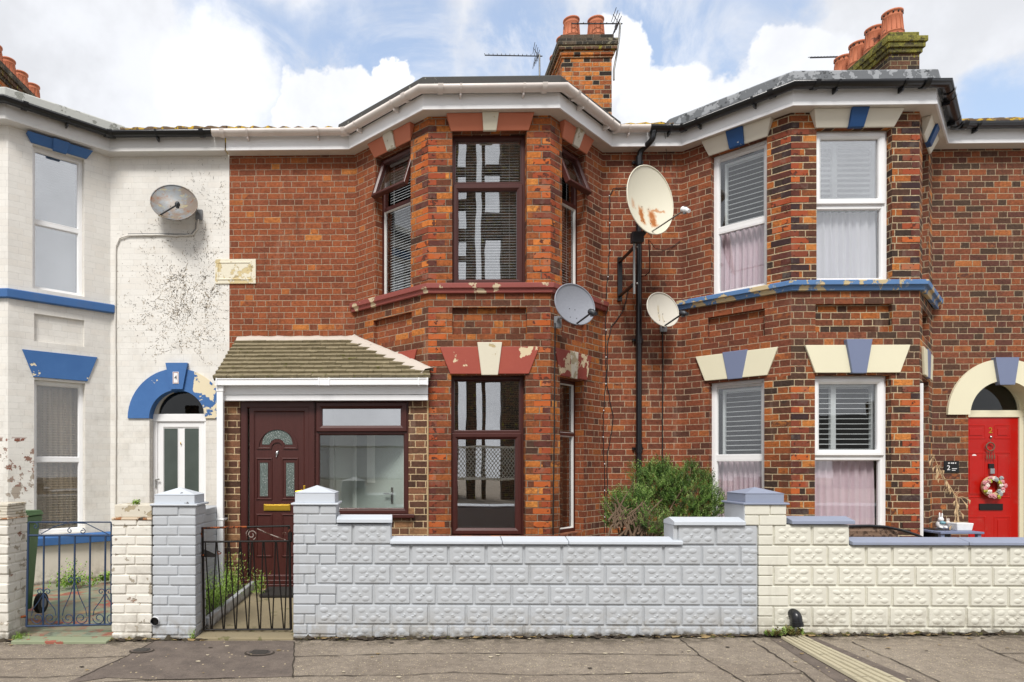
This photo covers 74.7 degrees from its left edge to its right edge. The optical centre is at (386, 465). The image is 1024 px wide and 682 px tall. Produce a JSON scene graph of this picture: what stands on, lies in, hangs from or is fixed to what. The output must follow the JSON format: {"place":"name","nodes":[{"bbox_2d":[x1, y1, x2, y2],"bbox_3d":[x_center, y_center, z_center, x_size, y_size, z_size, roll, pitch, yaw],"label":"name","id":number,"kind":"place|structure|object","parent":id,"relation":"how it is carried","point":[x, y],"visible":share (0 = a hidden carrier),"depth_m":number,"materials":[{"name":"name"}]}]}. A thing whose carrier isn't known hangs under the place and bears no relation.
{"place":"outdoors","nodes":[
{"label":"outdoors","id":0,"kind":"place"},
{"bbox_2d":[23,576,112,634],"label":"garden tiles","id":1,"kind":"object","parent":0,"point":[96,595],"visible":0.25,"depth_m":6.97,"materials":[{"name":"beige tile"}]},
{"bbox_2d":[26,510,48,612],"bbox_3d":[-3.736,0.943,6.263,0.633,1.045,0.748,0,0,1],"label":"wheelie bin","id":2,"kind":"object","parent":1,"relation":"on","point":[34,515],"visible":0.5,"depth_m":6.45,"materials":[{"name":"green plastic"}]},
{"bbox_2d":[48,558,109,588],"bbox_3d":[-3.736,1.297,8.068,0.754,0.359,0.408,0,0,-43],"label":"weed clump","id":3,"kind":"object","parent":1,"relation":"on","point":[64,583],"visible":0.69,"depth_m":8.04,"materials":[{"name":"green plant"}]},
{"bbox_2d":[0,45,260,584],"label":"terraced house","id":4,"kind":"structure","parent":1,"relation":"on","point":[78,189],"depth_m":8.80,"materials":[{"name":"white paint"}]},
{"bbox_2d":[33,146,81,295],"bbox_3d":[-4.343,-3.161,8.604,0.625,1.838,0.125,0,0,-42],"label":"window","id":5,"kind":"structure","parent":4,"relation":"in","point":[63,268],"depth_m":8.65,"materials":[{"name":"white plastic"}]},
{"bbox_2d":[34,380,82,533],"bbox_3d":[-4.359,-0.108,8.643,0.617,1.970,0.204,0,0,-42],"label":"window","id":6,"kind":"structure","parent":4,"relation":"in","point":[58,406],"depth_m":8.69,"materials":[{"name":"white plastic"}]},
{"bbox_2d":[114,219,198,516],"bbox_3d":[-3.116,-1.212,8.890,1.162,4.248,0.032,0,0,1],"label":"cable","id":7,"kind":"object","parent":4,"relation":"attached to","point":[119,238],"visible":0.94,"depth_m":8.90,"materials":[{"name":"white plastic"}]},
{"bbox_2d":[128,224,195,234],"bbox_3d":[-3.042,-3.221,8.888,0.938,0.180,0.020,0,0,1],"label":"cable","id":8,"kind":"object","parent":4,"relation":"attached to","point":[158,233],"visible":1,"depth_m":8.89,"materials":[{"name":"grey plastic"}]},
{"bbox_2d":[150,184,202,220],"bbox_3d":[-2.821,-3.489,8.592,0.645,0.562,0.634,0,0,1],"label":"satellite dish","id":9,"kind":"object","parent":4,"relation":"attached to","point":[174,202],"visible":1,"depth_m":8.74,"materials":[{"name":"grey metal"}]},
{"bbox_2d":[155,422,203,492],"bbox_3d":[-2.850,0.404,9.050,0.676,2.031,0.099,0,0,1],"label":"front door","id":10,"kind":"structure","parent":4,"relation":"in","point":[180,444],"depth_m":9.07,"materials":[{"name":"white plastic"}]},
{"bbox_2d":[205,505,216,592],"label":"party wall","id":11,"kind":"structure","parent":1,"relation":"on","point":[211,518],"depth_m":7.55,"materials":[{"name":"grey paint"}]},
{"bbox_2d":[205,572,249,626],"bbox_3d":[-1.834,1.433,7.484,0.530,0.006,3.410,0,0,1],"label":"flower bed","id":12,"kind":"object","parent":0,"point":[229,595],"visible":0.05,"depth_m":7.24,"materials":[{"name":"soil"}]},
{"bbox_2d":[205,581,254,628],"bbox_3d":[-1.607,1.470,6.844,0.050,0.200,1.880,0,0,1],"label":"bed edging","id":13,"kind":"object","parent":12,"relation":"on","point":[217,616],"visible":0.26,"depth_m":6.62,"materials":[{"name":"grey paint"}]},
{"bbox_2d":[205,552,270,613],"bbox_3d":[-1.772,1.212,6.800,0.644,0.466,1.710,0,0,10],"label":"weed clump","id":14,"kind":"object","parent":12,"relation":"on","point":[216,594],"visible":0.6,"depth_m":7.07,"materials":[{"name":"green plant"}]},
{"bbox_2d":[213,590,293,628],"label":"garden path","id":15,"kind":"structure","parent":0,"point":[253,621],"depth_m":6.49,"materials":[{"name":"concrete"}]},
{"bbox_2d":[259,586,293,597],"bbox_3d":[-1.221,1.452,7.556,0.393,0.035,0.500,0,0,1],"label":"doormat","id":16,"kind":"object","parent":15,"relation":"on","point":[276,593],"visible":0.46,"depth_m":7.37,"materials":[{"name":"black rubber"}]},
{"bbox_2d":[211,15,665,536],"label":"terraced house","id":17,"kind":"structure","parent":0,"point":[453,232],"depth_m":8.60,"materials":[{"name":"red brick"}]},
{"bbox_2d":[212,334,432,589],"bbox_3d":[-0.736,-0.072,8.274,2.607,3.383,1.185,0,0,1],"label":"porch","id":18,"kind":"object","parent":17,"relation":"attached to","point":[346,417],"visible":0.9,"depth_m":7.94,"materials":[{"name":"brown brick"}]},
{"bbox_2d":[250,407,308,579],"bbox_3d":[-1.301,0.334,7.941,0.719,2.093,0.113,0,0,1],"label":"front door","id":19,"kind":"structure","parent":18,"relation":"in","point":[279,436],"depth_m":7.95,"materials":[{"name":"brown wood"}]},
{"bbox_2d":[315,401,413,517],"bbox_3d":[-0.278,-0.080,7.902,1.219,1.406,0.150,0,0,1],"label":"window","id":20,"kind":"structure","parent":18,"relation":"in","point":[331,417],"depth_m":7.92,"materials":[{"name":"brown wood"}]},
{"bbox_2d":[353,435,403,507],"bbox_3d":[-0.099,0.375,8.393,0.970,2.130,0.110,0,0,45],"label":"inner door","id":21,"kind":"structure","parent":18,"relation":"in","point":[378,460],"depth_m":8.41,"materials":[{"name":"grey paint"}]},
{"bbox_2d":[371,147,410,294],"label":"window","id":22,"kind":"structure","parent":17,"relation":"in","point":[382,177],"depth_m":8.55,"materials":[{"name":"plastic"}]},
{"bbox_2d":[451,376,523,534],"bbox_3d":[1.223,-0.122,8.015,0.891,1.934,0.084,0,0,1],"label":"window","id":23,"kind":"structure","parent":17,"relation":"in","point":[518,435],"depth_m":7.99,"materials":[{"name":"brown wood"}]},
{"bbox_2d":[452,136,524,282],"bbox_3d":[1.238,-3.106,8.042,0.894,1.832,0.139,0,0,1],"label":"window","id":24,"kind":"structure","parent":17,"relation":"in","point":[457,187],"depth_m":8.00,"materials":[{"name":"plastic"}]},
{"bbox_2d":[484,43,541,74],"bbox_3d":[2.530,-7.925,13.152,1.177,0.915,0.401,0,0,1],"label":"tv aerial","id":25,"kind":"object","parent":17,"relation":"attached to","point":[537,55],"visible":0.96,"depth_m":13.14,"materials":[{"name":"grey metal"}]},
{"bbox_2d":[552,323,555,534],"bbox_3d":[2.002,-0.440,7.840,0.038,2.539,0.034,0,0,1],"label":"cable","id":26,"kind":"object","parent":17,"relation":"attached to","point":[554,427],"visible":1,"depth_m":7.84,"materials":[{"name":"plastic"}]},
{"bbox_2d":[560,379,574,532],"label":"window","id":27,"kind":"structure","parent":17,"relation":"in","point":[571,434],"depth_m":8.50,"materials":[{"name":"plastic"}]},
{"bbox_2d":[554,283,596,327],"bbox_3d":[2.158,-1.867,7.537,0.469,0.505,0.628,0,0,15],"label":"satellite dish","id":28,"kind":"object","parent":17,"relation":"attached to","point":[574,304],"visible":1,"depth_m":7.62,"materials":[{"name":"grey paint"}]},
{"bbox_2d":[562,147,591,284],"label":"window","id":29,"kind":"structure","parent":17,"relation":"in","point":[576,168],"depth_m":8.52,"materials":[{"name":"brown wood"}]},
{"bbox_2d":[572,7,622,80],"bbox_3d":[3.731,-7.450,11.677,0.922,1.181,0.401,0,0,1],"label":"tv aerial","id":30,"kind":"object","parent":17,"relation":"attached to","point":[617,23],"visible":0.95,"depth_m":11.66,"materials":[{"name":"grey metal"}]},
{"bbox_2d":[603,187,626,532],"bbox_3d":[3.058,-1.415,8.774,0.342,4.630,0.020,0,0,1],"label":"cable","id":31,"kind":"object","parent":17,"relation":"attached to","point":[605,352],"visible":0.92,"depth_m":8.78,"materials":[{"name":"black plastic"}]},
{"bbox_2d":[606,291,628,532],"bbox_3d":[3.088,-0.724,8.776,0.299,3.248,0.014,0,0,1],"label":"cable","id":32,"kind":"object","parent":17,"relation":"attached to","point":[609,398],"visible":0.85,"depth_m":8.77,"materials":[{"name":"black plastic"}]},
{"bbox_2d":[617,230,646,300],"bbox_3d":[3.154,-2.558,8.421,0.205,0.828,0.730,0,0,1],"label":"dish bracket","id":33,"kind":"object","parent":17,"relation":"attached to","point":[636,237],"visible":0.89,"depth_m":8.23,"materials":[{"name":"black metal"}]},
{"bbox_2d":[626,165,690,234],"bbox_3d":[3.194,-3.228,7.746,0.682,0.885,0.766,0,0,1],"label":"satellite dish","id":34,"kind":"object","parent":33,"relation":"attached to","point":[649,199],"visible":1,"depth_m":8.03,"materials":[{"name":"white metal"}]},
{"bbox_2d":[632,129,656,535],"bbox_3d":[3.412,-1.488,8.661,0.140,5.815,0.346,0,0,-31],"label":"downpipe","id":35,"kind":"object","parent":17,"relation":"attached to","point":[638,340],"visible":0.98,"depth_m":8.68,"materials":[{"name":"black plastic"}]},
{"bbox_2d":[641,240,649,276],"bbox_3d":[3.336,-2.649,8.428,0.098,0.316,0.615,0,0,8],"label":"cable","id":36,"kind":"object","parent":17,"relation":"attached to","point":[649,259],"visible":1,"depth_m":8.28,"materials":[{"name":"black plastic"}]},
{"bbox_2d":[0,635,1023,681],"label":"pavement","id":37,"kind":"structure","parent":0,"point":[748,659],"depth_m":4.89,"materials":[{"name":"grey concrete"}]},
{"bbox_2d":[0,502,28,639],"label":"gate pier","id":38,"kind":"structure","parent":37,"relation":"on","point":[13,536],"depth_m":5.68,"materials":[{"name":"beige brick"}]},
{"bbox_2d":[11,636,110,643],"bbox_3d":[-2.750,1.569,5.577,0.809,0.201,0.160,0,0,1],"label":"threshold","id":39,"kind":"object","parent":37,"relation":"on","point":[62,640],"visible":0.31,"depth_m":5.52,"materials":[{"name":"green paint"}]},
{"bbox_2d":[12,631,30,638],"bbox_3d":[-3.113,1.438,5.572,0.142,0.077,0.105,0,0,-39],"label":"weed clump","id":40,"kind":"object","parent":39,"relation":"on","point":[22,635],"visible":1,"depth_m":5.57,"materials":[{"name":"green plant"}]},
{"bbox_2d":[31,629,112,636],"bbox_3d":[-2.711,1.567,5.774,0.740,0.206,0.205,0,0,1],"label":"threshold","id":41,"kind":"object","parent":37,"relation":"on","point":[79,632],"visible":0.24,"depth_m":5.76,"materials":[{"name":"paint"}]},
{"bbox_2d":[111,503,153,638],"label":"gate pier","id":42,"kind":"structure","parent":37,"relation":"on","point":[132,573],"depth_m":5.59,"materials":[{"name":"beige brick"}]},
{"bbox_2d":[21,521,111,626],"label":"gate","id":43,"kind":"structure","parent":42,"relation":"attached to","point":[25,616],"depth_m":5.75,"materials":[{"name":"blue metal"}]},
{"bbox_2d":[131,499,140,504],"bbox_3d":[-2.144,0.309,5.612,0.083,0.057,0.066,0,0,1],"label":"weed clump","id":44,"kind":"object","parent":42,"relation":"on","point":[136,502],"visible":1,"depth_m":5.61,"materials":[{"name":"green plant"}]},
{"bbox_2d":[150,487,208,639],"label":"gate pier","id":45,"kind":"structure","parent":37,"relation":"on","point":[179,518],"depth_m":5.58,"materials":[{"name":"grey brick"}]},
{"bbox_2d":[201,525,291,630],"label":"gate","id":46,"kind":"structure","parent":45,"relation":"attached to","point":[205,553],"depth_m":5.72,"materials":[{"name":"black metal"}]},
{"bbox_2d":[69,641,293,681],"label":"tarmac patch","id":47,"kind":"object","parent":37,"relation":"on","point":[164,660],"visible":1,"depth_m":4.91,"materials":[{"name":"grey asphalt"}]},
{"bbox_2d":[129,648,154,652],"bbox_3d":[-1.958,1.472,5.245,0.200,0.010,0.150,0,0,1],"label":"stopcock cover","id":48,"kind":"object","parent":47,"relation":"on","point":[141,650],"visible":1,"depth_m":5.22,"materials":[{"name":"metal"}]},
{"bbox_2d":[244,649,274,655],"bbox_3d":[-0.996,1.460,5.145,0.240,0.010,0.180,0,0,1],"label":"stopcock cover","id":49,"kind":"object","parent":47,"relation":"on","point":[261,652],"visible":1,"depth_m":5.11,"materials":[{"name":"metal"}]},
{"bbox_2d":[195,628,293,640],"bbox_3d":[-1.200,1.561,5.700,0.832,0.217,0.330,0,0,1],"label":"threshold","id":50,"kind":"object","parent":37,"relation":"on","point":[243,635],"visible":0.33,"depth_m":5.62,"materials":[{"name":"concrete"}]},
{"bbox_2d":[3,635,1006,678],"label":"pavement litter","id":51,"kind":"object","parent":37,"relation":"on","point":[530,638],"visible":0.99,"depth_m":5.04,"materials":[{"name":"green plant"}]},
{"bbox_2d":[0,629,1023,641],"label":"wall foot debris","id":52,"kind":"object","parent":37,"relation":"on","point":[557,636],"depth_m":5.48,"materials":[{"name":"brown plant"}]},
{"bbox_2d":[1,639,1023,681],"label":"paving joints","id":53,"kind":"object","parent":37,"relation":"on","point":[472,672],"visible":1,"depth_m":4.68,"materials":[{"name":"grey concrete"}]},
{"bbox_2d":[291,485,757,638],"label":"garden wall","id":54,"kind":"structure","parent":37,"relation":"on","point":[354,576],"depth_m":5.52,"materials":[{"name":"grey paint"}]},
{"bbox_2d":[764,624,803,635],"bbox_3d":[3.293,1.355,5.423,0.331,0.100,0.186,0,0,15],"label":"weed clump","id":55,"kind":"object","parent":37,"relation":"on","point":[791,631],"visible":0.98,"depth_m":5.41,"materials":[{"name":"green plant"}]},
{"bbox_2d":[771,635,919,681],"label":"drain channel","id":56,"kind":"object","parent":37,"relation":"on","point":[837,664],"visible":1,"depth_m":4.69,"materials":[{"name":"concrete"}]},
{"bbox_2d":[721,487,1023,634],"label":"garden wall","id":57,"kind":"structure","parent":37,"relation":"on","point":[825,574],"depth_m":5.46,"materials":[{"name":"beige paint"}]},
{"bbox_2d":[788,608,803,626],"bbox_3d":[3.388,1.260,5.444,0.097,0.144,0.158,0,0,1],"label":"waste pipe","id":58,"kind":"object","parent":57,"relation":"attached to","point":[795,615],"visible":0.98,"depth_m":5.39,"materials":[{"name":"black plastic"}]},
{"bbox_2d":[0,0,1023,136],"label":"sky","id":59,"kind":"structure","parent":0,"point":[127,63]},
{"bbox_2d":[599,453,726,535],"bbox_3d":[2.933,0.636,6.957,1.448,1.574,0.936,0,0,1],"label":"rosemary bush","id":60,"kind":"object","parent":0,"point":[635,516],"visible":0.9,"depth_m":6.91,"materials":[{"name":"green plant"}]},
{"bbox_2d":[849,524,922,536],"bbox_3d":[4.639,0.967,6.007,0.914,0.825,0.440,0,0,1],"label":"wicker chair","id":61,"kind":"object","parent":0,"point":[868,530],"visible":0.14,"depth_m":6.21,"materials":[{"name":"wicker"}]},
{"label":"garden paving","id":62,"kind":"structure","parent":0,"visible":0},
{"bbox_2d":[647,7,1023,536],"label":"terraced house","id":63,"kind":"structure","parent":62,"relation":"on","point":[842,269],"depth_m":8.29,"materials":[{"name":"red brick"}]},
{"bbox_2d":[662,332,663,462],"bbox_3d":[3.687,-0.627,8.764,0.025,2.480,0.017,0,0,1],"label":"cable","id":64,"kind":"object","parent":63,"relation":"attached to","point":[662,392],"visible":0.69,"depth_m":8.76,"materials":[{"name":"black plastic"}]},
{"bbox_2d":[646,292,688,331],"bbox_3d":[3.671,-1.996,8.388,0.509,0.468,0.694,0,0,38],"label":"satellite dish","id":65,"kind":"object","parent":63,"relation":"attached to","point":[664,312],"visible":1,"depth_m":8.42,"materials":[{"name":"white metal"}]},
{"bbox_2d":[712,379,763,516],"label":"window","id":66,"kind":"structure","parent":63,"relation":"in","point":[735,471],"depth_m":8.45,"materials":[{"name":"white plastic"}]},
{"bbox_2d":[714,140,766,293],"bbox_3d":[4.543,-3.103,8.357,0.191,1.824,0.660,0,0,-42],"label":"window","id":67,"kind":"structure","parent":63,"relation":"in","point":[740,257],"depth_m":8.42,"materials":[{"name":"white plastic"}]},
{"bbox_2d":[808,56,837,57],"bbox_3d":[9.099,-7.946,13.419,0.916,0.978,0.206,0,0,1],"label":"tv aerial","id":68,"kind":"object","parent":63,"relation":"attached to","point":[824,57],"visible":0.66,"depth_m":13.41,"materials":[{"name":"grey metal"}]},
{"bbox_2d":[815,376,884,524],"bbox_3d":[5.540,-0.127,7.953,0.893,1.900,0.196,0,0,1],"label":"window","id":69,"kind":"structure","parent":63,"relation":"in","point":[844,478],"depth_m":7.98,"materials":[{"name":"white plastic"}]},
{"bbox_2d":[817,131,885,279],"bbox_3d":[5.556,-3.103,7.955,0.887,1.824,0.199,0,0,1],"label":"window","id":70,"kind":"structure","parent":63,"relation":"in","point":[846,242],"depth_m":7.99,"materials":[{"name":"white plastic"}]},
{"bbox_2d":[920,383,922,535],"bbox_3d":[6.363,0.195,7.802,0.030,2.350,0.040,0,0,45],"label":"trunking","id":71,"kind":"object","parent":63,"relation":"attached to","point":[921,459],"visible":0.56,"depth_m":7.79,"materials":[{"name":"white plastic"}]},
{"bbox_2d":[944,461,958,472],"bbox_3d":[7.483,0.014,8.693,0.195,0.156,0.015,0,0,1],"label":"house sign","id":72,"kind":"object","parent":63,"relation":"attached to","point":[951,466],"visible":1,"depth_m":8.69,"materials":[{"name":"black plastic"}]},
{"bbox_2d":[968,417,1017,536],"bbox_3d":[8.155,0.431,8.892,0.784,2.177,0.080,0,0,1],"label":"front door","id":73,"kind":"structure","parent":63,"relation":"in","point":[996,517],"depth_m":8.88,"materials":[{"name":"red paint"}]},
{"bbox_2d":[986,438,994,459],"bbox_3d":[8.151,-0.232,8.855,0.125,0.295,0.016,0,0,1],"label":"door charm","id":74,"kind":"object","parent":73,"relation":"attached to","point":[990,450],"depth_m":8.85,"materials":[{"name":"grey plant"}]},
{"bbox_2d":[980,476,1007,498],"bbox_3d":[8.174,0.292,8.835,0.338,0.314,0.084,0,0,1],"label":"wreath","id":75,"kind":"object","parent":73,"relation":"attached to","point":[998,492],"visible":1,"depth_m":8.80,"materials":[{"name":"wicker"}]},
{"bbox_2d":[923,528,950,536],"bbox_3d":[6.595,1.064,7.918,0.180,0.612,0.300,0,0,1],"label":"planter box","id":76,"kind":"object","parent":62,"relation":"on","point":[926,534],"visible":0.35,"depth_m":7.82,"materials":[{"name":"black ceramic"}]},
{"bbox_2d":[923,528,983,536],"bbox_3d":[6.692,1.079,7.867,0.499,0.622,0.501,0,0,1],"label":"garden table","id":77,"kind":"object","parent":62,"relation":"on","point":[943,533],"visible":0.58,"depth_m":7.64,"materials":[{"name":"blue stone"}]},
{"bbox_2d":[936,512,947,528],"bbox_3d":[6.682,0.662,7.901,0.093,0.205,0.106,0,0,1],"label":"rabbit ornament","id":78,"kind":"object","parent":77,"relation":"on","point":[940,523],"visible":0.98,"depth_m":7.88,"materials":[{"name":"white ceramic"}]},
{"bbox_2d":[929,454,973,530],"bbox_3d":[6.723,0.336,7.816,0.486,0.958,0.140,0,0,1],"label":"potted plant","id":79,"kind":"object","parent":77,"relation":"on","point":[959,526],"visible":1,"depth_m":7.83,"materials":[{"name":"beige plant"}]}
]}

